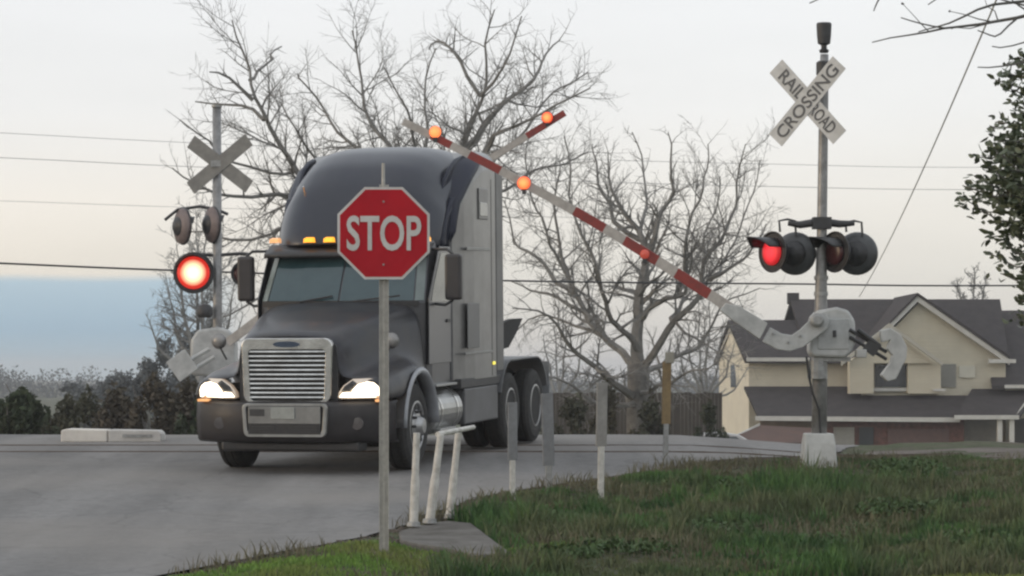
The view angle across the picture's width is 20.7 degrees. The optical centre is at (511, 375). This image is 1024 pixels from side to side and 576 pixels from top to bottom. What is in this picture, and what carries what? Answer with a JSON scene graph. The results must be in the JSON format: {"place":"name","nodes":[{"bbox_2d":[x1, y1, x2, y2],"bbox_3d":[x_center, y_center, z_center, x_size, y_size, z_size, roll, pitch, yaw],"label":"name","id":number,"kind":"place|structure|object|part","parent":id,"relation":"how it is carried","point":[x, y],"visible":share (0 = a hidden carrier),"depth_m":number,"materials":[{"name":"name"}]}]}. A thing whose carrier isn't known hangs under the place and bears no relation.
{"place":"outdoors","nodes":[
{"label":"outdoors","id":0,"kind":"place"},
{"bbox_2d":[61,428,164,441],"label":"barrier block","id":1,"kind":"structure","parent":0,"point":[100,435],"depth_m":39.00,"materials":[{"name":"concrete"}]},
{"bbox_2d":[15,201,701,219],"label":"power line","id":2,"kind":"object","parent":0,"point":[262,209],"visible":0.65,"depth_m":85.62,"materials":[{"name":"metal"}]},
{"bbox_2d":[0,434,859,575],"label":"road","id":3,"kind":"structure","parent":0,"point":[108,513],"depth_m":29.84,"materials":[{"name":"grey asphalt"}]},
{"bbox_2d":[196,147,548,468],"bbox_3d":[-1.637,-0.967,35.981,2.900,3.975,7.852,0,2,15],"label":"semi truck","id":4,"kind":"object","parent":3,"relation":"on","point":[303,372],"visible":0.94,"depth_m":34.34,"materials":[{"name":"grey paint"}]},
{"bbox_3d":[-3.035,-0.877,35.053,0.032,1.440,0.970,0,2,15],"label":"door","id":5,"kind":"part","parent":4,"relation":"part of","materials":[{"name":"paint"}]},
{"bbox_3d":[-0.896,-0.877,34.490,0.032,1.440,0.970,0,2,15],"label":"door","id":6,"kind":"part","parent":4,"relation":"part of","materials":[{"name":"paint"}]},
{"bbox_3d":[-0.490,-0.643,35.613,0.010,0.570,0.560,0,2,15],"label":"luggage door","id":7,"kind":"part","parent":4,"relation":"part of","materials":[{"name":"grey metal"}]},
{"bbox_3d":[-0.365,-2.214,36.040,0.023,0.400,0.440,0,2,15],"label":"sleeper window","id":8,"kind":"part","parent":4,"relation":"part of","materials":[{"name":"grey glass"}]},
{"bbox_2d":[8,133,980,167],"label":"power line","id":9,"kind":"object","parent":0,"point":[502,156],"visible":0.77,"depth_m":85.03,"materials":[{"name":"metal"}]},
{"bbox_2d":[0,157,997,189],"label":"power line","id":10,"kind":"object","parent":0,"point":[543,180],"visible":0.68,"depth_m":83.66,"materials":[{"name":"metal"}]},
{"bbox_2d":[0,262,1015,286],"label":"power line","id":11,"kind":"object","parent":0,"point":[530,280],"visible":0.68,"depth_m":67.17,"materials":[{"name":"metal"}]},
{"bbox_2d":[0,381,1023,575],"bbox_3d":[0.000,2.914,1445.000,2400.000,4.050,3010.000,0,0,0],"label":"ground","id":12,"kind":"structure","parent":0,"point":[51,402],"depth_m":39.45,"materials":[{"name":"green plant"}]},
{"bbox_2d":[0,396,10,419],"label":"shrub","id":13,"kind":"object","parent":12,"relation":"on","point":[2,407],"visible":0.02,"depth_m":59.84,"materials":[{"name":"green plant"}]},
{"bbox_2d":[0,384,60,434],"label":"shrub","id":14,"kind":"object","parent":12,"relation":"on","point":[28,414],"visible":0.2,"depth_m":57.76,"materials":[{"name":"green plant"}]},
{"bbox_2d":[38,392,81,434],"bbox_3d":[-10.108,2.079,63.951,2.319,3.496,1.466,0,0,0],"label":"shrub","id":15,"kind":"object","parent":12,"relation":"on","point":[67,418],"visible":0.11,"depth_m":63.86,"materials":[{"name":"green plant"}]},
{"bbox_2d":[74,384,105,427],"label":"shrub","id":16,"kind":"object","parent":12,"relation":"on","point":[88,405],"visible":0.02,"depth_m":67.92,"materials":[{"name":"green plant"}]},
{"bbox_2d":[52,372,140,428],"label":"leafy tree","id":17,"kind":"object","parent":12,"relation":"on","point":[75,390],"visible":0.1,"depth_m":189.64,"materials":[{"name":"green plant"}]},
{"bbox_2d":[90,380,147,428],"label":"shrub","id":18,"kind":"object","parent":12,"relation":"on","point":[113,414],"visible":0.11,"depth_m":65.76,"materials":[{"name":"green plant"}]},
{"bbox_2d":[113,333,178,429],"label":"leafy tree","id":19,"kind":"object","parent":12,"relation":"on","point":[147,368],"visible":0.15,"depth_m":169.99,"materials":[{"name":"green plant"}]},
{"bbox_2d":[127,371,185,434],"bbox_3d":[-7.731,1.771,61.984,1.793,3.786,1.416,0,0,0],"label":"shrub","id":20,"kind":"object","parent":12,"relation":"on","point":[166,414],"visible":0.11,"depth_m":61.89,"materials":[{"name":"green plant"}]},
{"bbox_2d":[174,375,200,427],"bbox_3d":[-7.462,1.977,64.012,2.329,4.247,1.407,0,0,0],"label":"shrub","id":21,"kind":"object","parent":12,"relation":"on","point":[187,389],"visible":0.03,"depth_m":63.83,"materials":[{"name":"green plant"}]},
{"bbox_2d":[172,376,206,434],"bbox_3d":[-6.263,1.498,59.968,2.116,3.406,1.374,0,0,0],"label":"shrub","id":22,"kind":"object","parent":12,"relation":"on","point":[181,426],"visible":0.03,"depth_m":59.87,"materials":[{"name":"green plant"}]},
{"bbox_2d":[139,188,248,394],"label":"bare tree","id":23,"kind":"object","parent":12,"relation":"on","point":[187,334],"visible":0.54,"depth_m":117.87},
{"bbox_2d":[167,320,231,396],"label":"leafy tree","id":24,"kind":"object","parent":12,"relation":"on","point":[192,377],"visible":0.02,"depth_m":179.97,"materials":[{"name":"green plant"}]},
{"bbox_2d":[0,364,718,397],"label":"distant woods","id":25,"kind":"object","parent":12,"relation":"on","point":[25,383],"visible":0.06,"depth_m":614.04,"materials":[{"name":"grey plant"}]},
{"bbox_2d":[164,105,566,381],"bbox_3d":[-2.334,-1.625,44.235,6.634,5.441,0.935,0,0,12],"label":"crossing signal","id":26,"kind":"object","parent":12,"relation":"on","point":[195,272],"visible":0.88,"depth_m":44.71,"materials":[{"name":"metal"}]},
{"bbox_2d":[337,163,429,553],"bbox_3d":[-1.060,-0.002,23.151,0.762,3.519,0.088,0,0,0],"label":"stop sign","id":27,"kind":"object","parent":12,"relation":"on","point":[383,233],"visible":1,"depth_m":23.12,"materials":[{"name":"metal"}]},
{"bbox_2d":[160,0,643,327],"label":"bare tree","id":28,"kind":"object","parent":12,"relation":"on","point":[472,143],"visible":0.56,"depth_m":70.52,"materials":[{"name":"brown plant"}]},
{"bbox_2d":[398,521,505,557],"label":"concrete slab","id":29,"kind":"structure","parent":12,"relation":"on","point":[436,536],"depth_m":24.16,"materials":[{"name":"grey concrete"}]},
{"bbox_2d":[407,433,420,525],"bbox_3d":[-0.886,0.931,25.227,0.125,0.840,0.125,0,0,0],"label":"guard pipe","id":30,"kind":"object","parent":29,"relation":"on","point":[414,504],"visible":1,"depth_m":25.20,"materials":[{"name":"white metal"}]},
{"bbox_2d":[422,425,475,522],"bbox_3d":[-0.606,0.899,25.869,0.228,0.883,0.828,0,0,23],"label":"pipe guard rail","id":31,"kind":"object","parent":29,"relation":"on","point":[433,495],"visible":1,"depth_m":25.62,"materials":[{"name":"white metal"}]},
{"bbox_2d":[508,402,516,498],"bbox_3d":[0.006,0.856,28.637,0.096,1.172,0.045,0,0,-9],"label":"marker post","id":32,"kind":"object","parent":12,"relation":"on","point":[512,432],"visible":0.75,"depth_m":28.61,"materials":[{"name":"white paint"}]},
{"bbox_2d":[541,394,554,487],"bbox_3d":[0.389,0.787,30.405,0.145,1.192,0.048,0,0,-9],"label":"marker post","id":33,"kind":"object","parent":12,"relation":"on","point":[547,431],"visible":0.77,"depth_m":30.38,"materials":[{"name":"metal"}]},
{"bbox_2d":[530,310,598,425],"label":"bare tree","id":34,"kind":"object","parent":12,"relation":"on","point":[559,383],"visible":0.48,"depth_m":119.97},
{"bbox_2d":[540,393,609,434],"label":"shrub","id":35,"kind":"object","parent":12,"relation":"on","point":[573,411],"visible":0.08,"depth_m":79.88,"materials":[{"name":"green plant"}]},
{"bbox_2d":[596,382,607,499],"bbox_3d":[0.959,0.733,29.943,0.125,1.330,0.046,0,0,-9],"label":"marker post","id":36,"kind":"object","parent":12,"relation":"on","point":[601,412],"visible":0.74,"depth_m":29.92,"materials":[{"name":"white paint"}]},
{"bbox_2d":[585,378,635,434],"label":"shrub","id":37,"kind":"object","parent":12,"relation":"on","point":[612,424],"visible":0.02,"depth_m":83.90,"materials":[{"name":"green plant"}]},
{"bbox_2d":[552,392,721,435],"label":"board fence","id":38,"kind":"object","parent":12,"relation":"on","point":[689,419],"visible":0.2,"depth_m":108.00,"materials":[{"name":"brown wood"}]},
{"bbox_2d":[502,107,791,434],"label":"bare tree","id":39,"kind":"object","parent":12,"relation":"on","point":[637,390],"visible":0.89,"depth_m":86.96,"materials":[{"name":"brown plant"}]},
{"bbox_2d":[634,394,670,434],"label":"shrub","id":40,"kind":"object","parent":12,"relation":"on","point":[648,414],"visible":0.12,"depth_m":83.89,"materials":[{"name":"green plant"}]},
{"bbox_2d":[401,22,906,468],"bbox_3d":[1.670,-1.538,33.828,6.141,5.433,0.880,0,0,4],"label":"crossing signal","id":41,"kind":"object","parent":12,"relation":"on","point":[824,334],"visible":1,"depth_m":33.61,"materials":[{"name":"metal"}]},
{"bbox_2d":[818,319,848,349],"bbox_3d":[3.847,-0.502,33.500,0.380,0.370,0.020,0,0,0],"label":"mechanism door","id":42,"kind":"structure","parent":41,"relation":"in","point":[826,341],"depth_m":33.49,"materials":[{"name":"grey metal"}]},
{"bbox_2d":[661,352,673,463],"bbox_3d":[1.913,0.477,34.383,0.154,1.546,0.066,0,0,0],"label":"marker post","id":43,"kind":"object","parent":12,"relation":"on","point":[666,391],"visible":0.81,"depth_m":34.36,"materials":[{"name":"metal"}]},
{"bbox_2d":[656,280,747,399],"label":"bare tree","id":44,"kind":"object","parent":12,"relation":"on","point":[707,390],"visible":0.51,"depth_m":124.83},
{"bbox_2d":[693,399,728,437],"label":"shrub","id":45,"kind":"object","parent":12,"relation":"on","point":[709,413],"visible":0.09,"depth_m":91.91,"materials":[{"name":"green plant"}]},
{"bbox_2d":[422,450,1023,575],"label":"weeds","id":46,"kind":"object","parent":12,"relation":"on","point":[800,491],"visible":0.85,"depth_m":25.20,"materials":[{"name":"green plant"}]},
{"bbox_2d":[703,432,746,439],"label":"parked car","id":47,"kind":"object","parent":12,"relation":"on","point":[734,436],"visible":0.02,"depth_m":99.30,"materials":[{"name":"white metal"}]},
{"bbox_2d":[499,455,1023,559],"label":"weed clumps","id":48,"kind":"object","parent":12,"relation":"on","point":[878,504],"visible":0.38,"depth_m":26.01,"materials":[{"name":"green plant"}]},
{"bbox_2d":[738,423,810,443],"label":"carport","id":49,"kind":"object","parent":12,"relation":"on","point":[759,432],"visible":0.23,"depth_m":143.00,"materials":[{"name":"grey concrete"}]},
{"bbox_2d":[714,293,1023,444],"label":"house","id":50,"kind":"structure","parent":12,"relation":"on","point":[960,377],"depth_m":148.52,"materials":[{"name":"beige paint"}]},
{"bbox_2d":[731,365,735,386],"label":"window","id":51,"kind":"structure","parent":50,"relation":"in","point":[733,378],"depth_m":153.79,"materials":[{"name":"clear glass"}]},
{"bbox_2d":[833,427,853,444],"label":"garage door","id":52,"kind":"structure","parent":50,"relation":"in","point":[842,435],"depth_m":146.28,"materials":[{"name":"white"}]},
{"bbox_2d":[859,427,873,444],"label":"window","id":53,"kind":"structure","parent":50,"relation":"in","point":[866,434],"depth_m":146.32,"materials":[{"name":"grey glass"}]},
{"bbox_2d":[875,365,905,386],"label":"window","id":54,"kind":"structure","parent":50,"relation":"in","point":[900,381],"depth_m":148.52,"materials":[{"name":"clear glass"}]},
{"bbox_2d":[888,429,948,444],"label":"garage door","id":55,"kind":"structure","parent":50,"relation":"in","point":[895,436],"depth_m":146.32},
{"bbox_2d":[859,0,996,296],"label":"overhead cable","id":56,"kind":"object","parent":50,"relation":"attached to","point":[938,133],"visible":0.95,"depth_m":82.64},
{"bbox_2d":[941,364,955,386],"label":"window","id":57,"kind":"structure","parent":50,"relation":"in","point":[948,371],"depth_m":148.52,"materials":[{"name":"grey glass"}]},
{"bbox_2d":[959,366,974,377],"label":"window","id":58,"kind":"structure","parent":50,"relation":"in","point":[964,371],"depth_m":148.52,"materials":[{"name":"grey glass"}]},
{"bbox_2d":[810,0,1023,67],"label":"bare tree","id":59,"kind":"object","parent":12,"relation":"on","point":[1006,2],"visible":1,"depth_m":14.02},
{"bbox_2d":[866,447,1023,458],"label":"ballast bed","id":60,"kind":"object","parent":12,"relation":"on","point":[984,449],"visible":0.23,"depth_m":39.05,"materials":[{"name":"grey gravel"}]},
{"bbox_2d":[0,444,1023,458],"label":"railway track","id":61,"kind":"structure","parent":60,"relation":"on","point":[842,455],"depth_m":38.09,"materials":[{"name":"metal"}]},
{"bbox_2d":[949,262,990,298],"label":"bare tree","id":62,"kind":"object","parent":12,"relation":"on","point":[982,293],"visible":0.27,"depth_m":199.18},
{"bbox_2d":[954,48,1023,331],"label":"evergreen tree","id":63,"kind":"object","parent":12,"relation":"on","point":[1009,157],"visible":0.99,"depth_m":15.20,"materials":[{"name":"green plant"}]},
{"bbox_2d":[0,0,1023,380],"label":"sky","id":64,"kind":"structure","parent":0,"point":[95,69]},
{"bbox_2d":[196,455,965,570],"bbox_3d":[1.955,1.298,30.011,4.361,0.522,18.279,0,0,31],"label":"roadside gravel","id":65,"kind":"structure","parent":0,"point":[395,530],"depth_m":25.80,"materials":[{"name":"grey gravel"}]},
{"bbox_2d":[161,445,1023,575],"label":"dead grass","id":66,"kind":"structure","parent":0,"point":[689,463],"depth_m":26.30,"materials":[{"name":"plant"}]},
{"bbox_2d":[174,538,1023,575],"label":"grass","id":67,"kind":"structure","parent":0,"point":[295,566],"depth_m":22.13,"materials":[{"name":"green plant"}]}
]}

